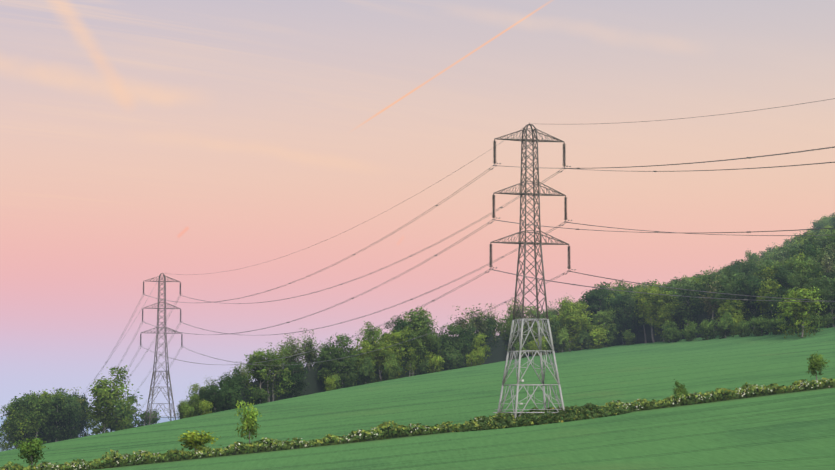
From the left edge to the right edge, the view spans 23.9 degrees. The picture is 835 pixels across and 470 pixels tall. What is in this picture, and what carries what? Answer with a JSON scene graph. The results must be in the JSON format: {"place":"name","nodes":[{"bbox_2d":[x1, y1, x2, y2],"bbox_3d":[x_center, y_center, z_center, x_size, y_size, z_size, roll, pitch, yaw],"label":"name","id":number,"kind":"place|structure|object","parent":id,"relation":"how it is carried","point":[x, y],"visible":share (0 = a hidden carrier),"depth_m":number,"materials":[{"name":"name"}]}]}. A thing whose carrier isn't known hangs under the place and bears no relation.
{"place":"outdoors","nodes":[
{"label":"outdoors","id":0,"kind":"place"},
{"bbox_2d":[0,323,834,469],"bbox_3d":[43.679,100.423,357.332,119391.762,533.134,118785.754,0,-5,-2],"label":"ground","id":1,"kind":"structure","parent":0,"point":[790,431],"depth_m":355.01,"materials":[{"name":"green plant"}]},
{"bbox_2d":[0,398,20,448],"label":"clump tree","id":2,"kind":"object","parent":1,"relation":"on","point":[9,407],"visible":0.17,"depth_m":658.27,"materials":[{"name":"green plant"}]},
{"bbox_2d":[0,393,40,445],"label":"clump tree","id":3,"kind":"object","parent":1,"relation":"on","point":[21,402],"visible":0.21,"depth_m":647.95,"materials":[{"name":"green plant"}]},
{"bbox_2d":[0,410,48,449],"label":"clump tree","id":4,"kind":"object","parent":1,"relation":"on","point":[16,435],"visible":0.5,"depth_m":648.91,"materials":[{"name":"green plant"}]},
{"bbox_2d":[11,435,48,467],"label":"hedge tree","id":5,"kind":"object","parent":1,"relation":"on","point":[30,449],"visible":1,"depth_m":304.51,"materials":[{"name":"green plant"}]},
{"bbox_2d":[10,392,55,442],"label":"clump tree","id":6,"kind":"object","parent":1,"relation":"on","point":[39,402],"visible":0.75,"depth_m":648.41,"materials":[{"name":"green plant"}]},
{"bbox_2d":[40,395,79,442],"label":"clump tree","id":7,"kind":"object","parent":1,"relation":"on","point":[60,419],"visible":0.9,"depth_m":651.99,"materials":[{"name":"green plant"}]},
{"bbox_2d":[64,391,82,436],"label":"clump tree","id":8,"kind":"object","parent":1,"relation":"on","point":[73,401],"visible":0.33,"depth_m":699.33,"materials":[{"name":"green plant"}]},
{"bbox_2d":[63,401,102,437],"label":"clump tree","id":9,"kind":"object","parent":1,"relation":"on","point":[87,420],"visible":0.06,"depth_m":716.87,"materials":[{"name":"green plant"}]},
{"bbox_2d":[74,393,94,436],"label":"clump tree","id":10,"kind":"object","parent":1,"relation":"on","point":[85,403],"visible":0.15,"depth_m":712.08,"materials":[{"name":"green plant"}]},
{"bbox_2d":[86,365,142,435],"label":"tree clump","id":11,"kind":"object","parent":1,"relation":"on","point":[108,397],"visible":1,"depth_m":629.89,"materials":[{"name":"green plant"}]},
{"bbox_2d":[101,392,142,431],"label":"bush","id":12,"kind":"object","parent":1,"relation":"on","point":[119,414],"visible":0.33,"depth_m":679.48,"materials":[{"name":"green plant"}]},
{"bbox_2d":[133,409,160,425],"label":"bush","id":13,"kind":"object","parent":1,"relation":"on","point":[154,420],"visible":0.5,"depth_m":689.79,"materials":[{"name":"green plant"}]},
{"bbox_2d":[141,273,181,425],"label":"steel pylon","id":14,"kind":"object","parent":1,"relation":"on","point":[164,281],"visible":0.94,"depth_m":664.82,"materials":[{"name":"grey metal"}]},
{"bbox_2d":[180,402,195,418],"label":"bush","id":15,"kind":"object","parent":1,"relation":"on","point":[187,410],"visible":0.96,"depth_m":524.07,"materials":[{"name":"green plant"}]},
{"bbox_2d":[187,395,200,415],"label":"tree","id":16,"kind":"object","parent":1,"relation":"on","point":[193,403],"visible":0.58,"depth_m":528.02,"materials":[{"name":"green plant"}]},
{"bbox_2d":[176,430,221,452],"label":"hedge tree","id":17,"kind":"object","parent":1,"relation":"on","point":[193,440],"visible":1,"depth_m":311.90,"materials":[{"name":"green plant"}]},
{"bbox_2d":[195,400,213,415],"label":"bush","id":18,"kind":"object","parent":1,"relation":"on","point":[204,406],"visible":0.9,"depth_m":536.60,"materials":[{"name":"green plant"}]},
{"bbox_2d":[205,386,222,412],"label":"tree","id":19,"kind":"object","parent":1,"relation":"on","point":[213,398],"visible":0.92,"depth_m":538.96,"materials":[{"name":"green plant"}]},
{"bbox_2d":[212,378,246,411],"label":"bush","id":20,"kind":"object","parent":1,"relation":"on","point":[221,385],"visible":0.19,"depth_m":551.64,"materials":[{"name":"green plant"}]},
{"bbox_2d":[222,379,241,409],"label":"bush","id":21,"kind":"object","parent":1,"relation":"on","point":[235,397],"visible":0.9,"depth_m":548.05,"materials":[{"name":"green plant"}]},
{"bbox_2d":[218,372,251,401],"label":"tree","id":22,"kind":"object","parent":1,"relation":"on","point":[241,379],"visible":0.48,"depth_m":556.28,"materials":[{"name":"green plant"}]},
{"bbox_2d":[234,397,261,443],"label":"hedge tree","id":23,"kind":"object","parent":1,"relation":"on","point":[249,423],"visible":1,"depth_m":314.66,"materials":[{"name":"green plant"}]},
{"bbox_2d":[245,387,269,404],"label":"bush","id":24,"kind":"object","parent":1,"relation":"on","point":[259,394],"visible":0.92,"depth_m":574.90,"materials":[{"name":"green plant"}]},
{"bbox_2d":[241,344,294,405],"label":"tree","id":25,"kind":"object","parent":1,"relation":"on","point":[259,370],"visible":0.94,"depth_m":579.56,"materials":[{"name":"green plant"}]},
{"bbox_2d":[275,361,308,398],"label":"tree","id":26,"kind":"object","parent":1,"relation":"on","point":[297,386],"visible":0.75,"depth_m":595.03,"materials":[{"name":"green plant"}]},
{"bbox_2d":[277,334,314,395],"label":"wood tree","id":27,"kind":"object","parent":1,"relation":"on","point":[294,357],"visible":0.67,"depth_m":605.45,"materials":[{"name":"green plant"}]},
{"bbox_2d":[295,328,320,372],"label":"wood tree","id":28,"kind":"object","parent":1,"relation":"on","point":[310,355],"visible":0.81,"depth_m":624.79,"materials":[{"name":"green plant"}]},
{"bbox_2d":[317,344,360,390],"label":"tree","id":29,"kind":"object","parent":1,"relation":"on","point":[344,368],"visible":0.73,"depth_m":614.90,"materials":[{"name":"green plant"}]},
{"bbox_2d":[313,333,365,389],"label":"tree","id":30,"kind":"object","parent":1,"relation":"on","point":[343,345],"visible":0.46,"depth_m":617.58,"materials":[{"name":"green plant"}]},
{"bbox_2d":[349,340,376,385],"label":"tree","id":31,"kind":"object","parent":1,"relation":"on","point":[364,347],"visible":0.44,"depth_m":630.84,"materials":[{"name":"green plant"}]},
{"bbox_2d":[357,355,374,384],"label":"bush","id":32,"kind":"object","parent":1,"relation":"on","point":[364,377],"visible":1,"depth_m":627.12,"materials":[{"name":"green plant"}]},
{"bbox_2d":[354,321,384,382],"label":"wood tree","id":33,"kind":"object","parent":1,"relation":"on","point":[374,334],"visible":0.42,"depth_m":639.31,"materials":[{"name":"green plant"}]},
{"bbox_2d":[368,340,405,381],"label":"tree","id":34,"kind":"object","parent":1,"relation":"on","point":[380,360],"visible":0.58,"depth_m":637.45,"materials":[{"name":"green plant"}]},
{"bbox_2d":[382,347,399,379],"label":"bush","id":35,"kind":"object","parent":1,"relation":"on","point":[391,363],"visible":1,"depth_m":632.33,"materials":[{"name":"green plant"}]},
{"bbox_2d":[379,314,414,365],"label":"wood tree","id":36,"kind":"object","parent":1,"relation":"on","point":[399,324],"visible":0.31,"depth_m":654.57,"materials":[{"name":"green plant"}]},
{"bbox_2d":[379,326,423,379],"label":"tree","id":37,"kind":"object","parent":1,"relation":"on","point":[394,337],"visible":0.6,"depth_m":647.70,"materials":[{"name":"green plant"}]},
{"bbox_2d":[398,329,426,376],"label":"tree","id":38,"kind":"object","parent":1,"relation":"on","point":[415,334],"visible":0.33,"depth_m":660.26,"materials":[{"name":"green plant"}]},
{"bbox_2d":[389,307,442,375],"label":"wood tree","id":39,"kind":"object","parent":1,"relation":"on","point":[415,321],"visible":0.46,"depth_m":664.60,"materials":[{"name":"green plant"}]},
{"bbox_2d":[0,377,834,469],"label":"hawthorn hedge","id":40,"kind":"object","parent":1,"relation":"on","point":[266,444],"visible":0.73,"depth_m":318.67,"materials":[{"name":"green plant"}]},
{"bbox_2d":[90,158,750,386],"bbox_3d":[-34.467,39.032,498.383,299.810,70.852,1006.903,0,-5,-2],"label":"conductor spacers","id":41,"kind":"object","parent":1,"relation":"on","point":[485,272],"visible":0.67,"depth_m":334.87,"materials":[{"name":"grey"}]},
{"bbox_2d":[85,98,834,433],"bbox_3d":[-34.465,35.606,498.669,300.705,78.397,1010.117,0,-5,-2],"label":"conductors","id":42,"kind":"structure","parent":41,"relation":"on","point":[485,266],"depth_m":340.72,"materials":[{"name":"grey"}]},
{"bbox_2d":[417,330,441,372],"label":"tree","id":43,"kind":"object","parent":1,"relation":"on","point":[437,347],"visible":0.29,"depth_m":668.10,"materials":[{"name":"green plant"}]},
{"bbox_2d":[425,351,444,372],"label":"bush","id":44,"kind":"object","parent":1,"relation":"on","point":[434,363],"visible":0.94,"depth_m":665.66,"materials":[{"name":"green plant"}]},
{"bbox_2d":[439,339,465,369],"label":"bush","id":45,"kind":"object","parent":1,"relation":"on","point":[451,354],"visible":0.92,"depth_m":686.03,"materials":[{"name":"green plant"}]},
{"bbox_2d":[435,323,472,369],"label":"tree","id":46,"kind":"object","parent":1,"relation":"on","point":[459,342],"visible":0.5,"depth_m":690.38,"materials":[{"name":"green plant"}]},
{"bbox_2d":[445,306,474,342],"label":"wood tree","id":47,"kind":"object","parent":1,"relation":"on","point":[463,324],"visible":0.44,"depth_m":707.73,"materials":[{"name":"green plant"}]},
{"bbox_2d":[455,324,477,367],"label":"tree","id":48,"kind":"object","parent":1,"relation":"on","point":[471,334],"visible":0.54,"depth_m":696.11,"materials":[{"name":"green plant"}]},
{"bbox_2d":[465,350,477,366],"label":"bush","id":49,"kind":"object","parent":1,"relation":"on","point":[471,360],"visible":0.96,"depth_m":693.95,"materials":[{"name":"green plant"}]},
{"bbox_2d":[468,333,490,364],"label":"tree","id":50,"kind":"object","parent":1,"relation":"on","point":[479,336],"visible":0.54,"depth_m":705.67,"materials":[{"name":"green plant"}]},
{"bbox_2d":[473,344,485,365],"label":"bush","id":51,"kind":"object","parent":1,"relation":"on","point":[480,355],"visible":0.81,"depth_m":701.00,"materials":[{"name":"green plant"}]},
{"bbox_2d":[462,303,500,345],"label":"wood tree","id":52,"kind":"object","parent":1,"relation":"on","point":[482,329],"visible":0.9,"depth_m":714.62,"materials":[{"name":"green plant"}]},
{"bbox_2d":[464,311,499,354],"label":"wood tree","id":53,"kind":"object","parent":1,"relation":"on","point":[490,327],"visible":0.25,"depth_m":725.27,"materials":[{"name":"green plant"}]},
{"bbox_2d":[180,306,834,418],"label":"wood understorey","id":54,"kind":"object","parent":1,"relation":"on","point":[498,354],"visible":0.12,"depth_m":722.90,"materials":[{"name":"black"}]},
{"bbox_2d":[495,313,536,359],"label":"tree","id":55,"kind":"object","parent":1,"relation":"on","point":[507,328],"visible":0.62,"depth_m":742.39,"materials":[{"name":"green plant"}]},
{"bbox_2d":[504,300,543,329],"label":"wood tree","id":56,"kind":"object","parent":1,"relation":"on","point":[525,310],"visible":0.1,"depth_m":775.89,"materials":[{"name":"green plant"}]},
{"bbox_2d":[490,123,568,417],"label":"steel pylon","id":57,"kind":"object","parent":1,"relation":"on","point":[525,242],"visible":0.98,"depth_m":331.11,"materials":[{"name":"grey metal"}]},
{"bbox_2d":[524,321,548,354],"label":"tree","id":58,"kind":"object","parent":1,"relation":"on","point":[535,327],"visible":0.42,"depth_m":755.25,"materials":[{"name":"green plant"}]},
{"bbox_2d":[527,335,547,355],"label":"bush","id":59,"kind":"object","parent":1,"relation":"on","point":[534,345],"visible":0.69,"depth_m":750.77,"materials":[{"name":"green plant"}]},
{"bbox_2d":[450,402,632,431],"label":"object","id":60,"kind":"object","parent":1,"relation":"on","point":[576,412],"visible":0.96,"depth_m":323.35,"materials":[{"name":"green plant"}]},
{"bbox_2d":[530,310,561,353],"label":"tree","id":61,"kind":"object","parent":1,"relation":"on","point":[553,327],"visible":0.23,"depth_m":763.49,"materials":[{"name":"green plant"}]},
{"bbox_2d":[556,324,570,352],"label":"bush","id":62,"kind":"object","parent":1,"relation":"on","point":[564,334],"visible":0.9,"depth_m":765.10,"materials":[{"name":"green plant"}]},
{"bbox_2d":[557,297,592,350],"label":"tree","id":63,"kind":"object","parent":1,"relation":"on","point":[581,307],"visible":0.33,"depth_m":776.76,"materials":[{"name":"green plant"}]},
{"bbox_2d":[554,302,598,351],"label":"tree","id":64,"kind":"object","parent":1,"relation":"on","point":[573,323],"visible":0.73,"depth_m":767.48,"materials":[{"name":"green plant"}]},
{"bbox_2d":[573,325,592,350],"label":"bush","id":65,"kind":"object","parent":1,"relation":"on","point":[583,337],"visible":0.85,"depth_m":768.39,"materials":[{"name":"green plant"}]},
{"bbox_2d":[587,324,609,349],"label":"bush","id":66,"kind":"object","parent":1,"relation":"on","point":[596,338],"visible":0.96,"depth_m":770.19,"materials":[{"name":"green plant"}]},
{"bbox_2d":[581,284,618,324],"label":"wood tree","id":67,"kind":"object","parent":1,"relation":"on","point":[596,297],"visible":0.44,"depth_m":786.29,"materials":[{"name":"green plant"}]},
{"bbox_2d":[589,307,619,346],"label":"tree","id":68,"kind":"object","parent":1,"relation":"on","point":[602,321],"visible":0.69,"depth_m":778.08,"materials":[{"name":"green plant"}]},
{"bbox_2d":[608,288,633,344],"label":"wood tree","id":69,"kind":"object","parent":1,"relation":"on","point":[619,299],"visible":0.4,"depth_m":791.94,"materials":[{"name":"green plant"}]},
{"bbox_2d":[614,317,633,345],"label":"tree","id":70,"kind":"object","parent":1,"relation":"on","point":[622,327],"visible":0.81,"depth_m":780.58,"materials":[{"name":"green plant"}]},
{"bbox_2d":[612,293,639,336],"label":"wood tree","id":71,"kind":"object","parent":1,"relation":"on","point":[624,315],"visible":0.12,"depth_m":785.02,"materials":[{"name":"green plant"}]},
{"bbox_2d":[621,329,636,344],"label":"bush","id":72,"kind":"object","parent":1,"relation":"on","point":[629,337],"visible":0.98,"depth_m":776.19,"materials":[{"name":"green plant"}]},
{"bbox_2d":[626,285,659,342],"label":"wood tree","id":73,"kind":"object","parent":1,"relation":"on","point":[634,316],"visible":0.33,"depth_m":772.86,"materials":[{"name":"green plant"}]},
{"bbox_2d":[629,283,668,342],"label":"wood tree","id":74,"kind":"object","parent":1,"relation":"on","point":[644,301],"visible":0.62,"depth_m":765.03,"materials":[{"name":"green plant"}]},
{"bbox_2d":[642,282,680,341],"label":"wood tree","id":75,"kind":"object","parent":1,"relation":"on","point":[662,297],"visible":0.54,"depth_m":758.11,"materials":[{"name":"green plant"}]},
{"bbox_2d":[652,302,684,340],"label":"tree","id":76,"kind":"object","parent":1,"relation":"on","point":[663,315],"visible":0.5,"depth_m":746.32,"materials":[{"name":"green plant"}]},
{"bbox_2d":[660,321,682,342],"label":"hedge bush","id":77,"kind":"object","parent":1,"relation":"on","point":[673,332],"visible":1,"depth_m":728.18,"materials":[{"name":"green plant"}]},
{"bbox_2d":[672,379,688,400],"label":"hedge bush","id":78,"kind":"object","parent":1,"relation":"on","point":[681,389],"visible":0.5,"depth_m":337.18,"materials":[{"name":"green plant"}]},
{"bbox_2d":[664,278,709,327],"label":"wood tree","id":79,"kind":"object","parent":1,"relation":"on","point":[685,313],"visible":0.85,"depth_m":736.20,"materials":[{"name":"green plant"}]},
{"bbox_2d":[682,319,698,340],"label":"hedge bush","id":80,"kind":"object","parent":1,"relation":"on","point":[688,334],"visible":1,"depth_m":714.69,"materials":[{"name":"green plant"}]},
{"bbox_2d":[694,318,717,339],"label":"hedge bush","id":81,"kind":"object","parent":1,"relation":"on","point":[706,326],"visible":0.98,"depth_m":700.69,"materials":[{"name":"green plant"}]},
{"bbox_2d":[699,275,721,334],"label":"wood tree","id":82,"kind":"object","parent":1,"relation":"on","point":[710,307],"visible":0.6,"depth_m":719.41,"materials":[{"name":"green plant"}]},
{"bbox_2d":[697,266,724,317],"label":"wood tree","id":83,"kind":"object","parent":1,"relation":"on","point":[710,277],"visible":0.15,"depth_m":728.89,"materials":[{"name":"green plant"}]},
{"bbox_2d":[715,309,734,338],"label":"hedge bush","id":84,"kind":"object","parent":1,"relation":"on","point":[725,328],"visible":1,"depth_m":690.80,"materials":[{"name":"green plant"}]},
{"bbox_2d":[706,272,746,315],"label":"wood tree","id":85,"kind":"object","parent":1,"relation":"on","point":[718,291],"visible":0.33,"depth_m":716.91,"materials":[{"name":"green plant"}]},
{"bbox_2d":[711,299,754,330],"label":"tree","id":86,"kind":"object","parent":1,"relation":"on","point":[739,304],"visible":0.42,"depth_m":701.49,"materials":[{"name":"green plant"}]},
{"bbox_2d":[721,279,744,309],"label":"wood tree","id":87,"kind":"object","parent":1,"relation":"on","point":[729,288],"visible":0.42,"depth_m":710.26,"materials":[{"name":"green plant"}]},
{"bbox_2d":[728,303,745,335],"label":"bush","id":88,"kind":"object","parent":1,"relation":"on","point":[736,317],"visible":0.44,"depth_m":697.67,"materials":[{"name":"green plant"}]},
{"bbox_2d":[733,320,751,336],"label":"hedge bush","id":89,"kind":"object","parent":1,"relation":"on","point":[742,325],"visible":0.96,"depth_m":680.52,"materials":[{"name":"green plant"}]},
{"bbox_2d":[723,271,772,330],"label":"wood tree","id":90,"kind":"object","parent":1,"relation":"on","point":[752,285],"visible":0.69,"depth_m":696.84,"materials":[{"name":"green plant"}]},
{"bbox_2d":[745,315,771,335],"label":"hedge bush","id":91,"kind":"object","parent":1,"relation":"on","point":[762,323],"visible":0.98,"depth_m":670.70,"materials":[{"name":"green plant"}]},
{"bbox_2d":[754,277,781,326],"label":"wood tree","id":92,"kind":"object","parent":1,"relation":"on","point":[762,294],"visible":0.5,"depth_m":690.76,"materials":[{"name":"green plant"}]},
{"bbox_2d":[761,287,789,329],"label":"tree","id":93,"kind":"object","parent":1,"relation":"on","point":[775,301],"visible":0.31,"depth_m":677.90,"materials":[{"name":"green plant"}]},
{"bbox_2d":[765,317,789,334],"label":"hedge bush","id":94,"kind":"object","parent":1,"relation":"on","point":[775,323],"visible":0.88,"depth_m":664.57,"materials":[{"name":"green plant"}]},
{"bbox_2d":[766,265,792,296],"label":"wood tree","id":95,"kind":"object","parent":1,"relation":"on","point":[782,275],"visible":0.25,"depth_m":692.45,"materials":[{"name":"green plant"}]},
{"bbox_2d":[783,270,811,298],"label":"wood tree","id":96,"kind":"object","parent":1,"relation":"on","point":[793,279],"visible":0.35,"depth_m":677.93,"materials":[{"name":"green plant"}]},
{"bbox_2d":[772,287,831,338],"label":"bright tree","id":97,"kind":"object","parent":1,"relation":"on","point":[798,312],"visible":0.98,"depth_m":638.38,"materials":[{"name":"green plant"}]},
{"bbox_2d":[789,256,819,297],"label":"wood tree","id":98,"kind":"object","parent":1,"relation":"on","point":[803,264],"visible":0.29,"depth_m":690.63,"materials":[{"name":"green plant"}]},
{"bbox_2d":[793,251,830,283],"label":"wood tree","id":99,"kind":"object","parent":1,"relation":"on","point":[807,257],"visible":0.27,"depth_m":695.75,"materials":[{"name":"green plant"}]},
{"bbox_2d":[800,233,831,248],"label":"wood tree","id":100,"kind":"object","parent":1,"relation":"on","point":[812,241],"visible":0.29,"depth_m":793.90,"materials":[{"name":"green plant"}]},
{"bbox_2d":[800,275,834,329],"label":"tree","id":101,"kind":"object","parent":1,"relation":"on","point":[820,280],"visible":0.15,"depth_m":663.57,"materials":[{"name":"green plant"}]},
{"bbox_2d":[808,315,826,332],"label":"hedge bush","id":102,"kind":"object","parent":1,"relation":"on","point":[812,324],"visible":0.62,"depth_m":651.96,"materials":[{"name":"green plant"}]},
{"bbox_2d":[806,351,829,379],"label":"hedge tree","id":103,"kind":"object","parent":1,"relation":"on","point":[816,364],"visible":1,"depth_m":358.50,"materials":[{"name":"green plant"}]},
{"bbox_2d":[803,242,834,270],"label":"wood tree","id":104,"kind":"object","parent":1,"relation":"on","point":[811,251],"visible":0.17,"depth_m":714.17,"materials":[{"name":"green plant"}]},
{"bbox_2d":[804,267,834,307],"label":"wood tree","id":105,"kind":"object","parent":1,"relation":"on","point":[815,272],"visible":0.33,"depth_m":678.97,"materials":[{"name":"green plant"}]},
{"bbox_2d":[812,278,834,326],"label":"tree","id":106,"kind":"object","parent":1,"relation":"on","point":[829,296],"visible":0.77,"depth_m":659.05,"materials":[{"name":"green plant"}]},
{"bbox_2d":[0,0,834,416],"label":"sky","id":107,"kind":"structure","parent":0,"point":[141,140],"materials":[{"name":"pink"}]},
{"bbox_2d":[489,141,570,268],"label":"pylon insulators","id":108,"kind":"object","parent":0,"point":[565,209],"visible":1,"depth_m":332.61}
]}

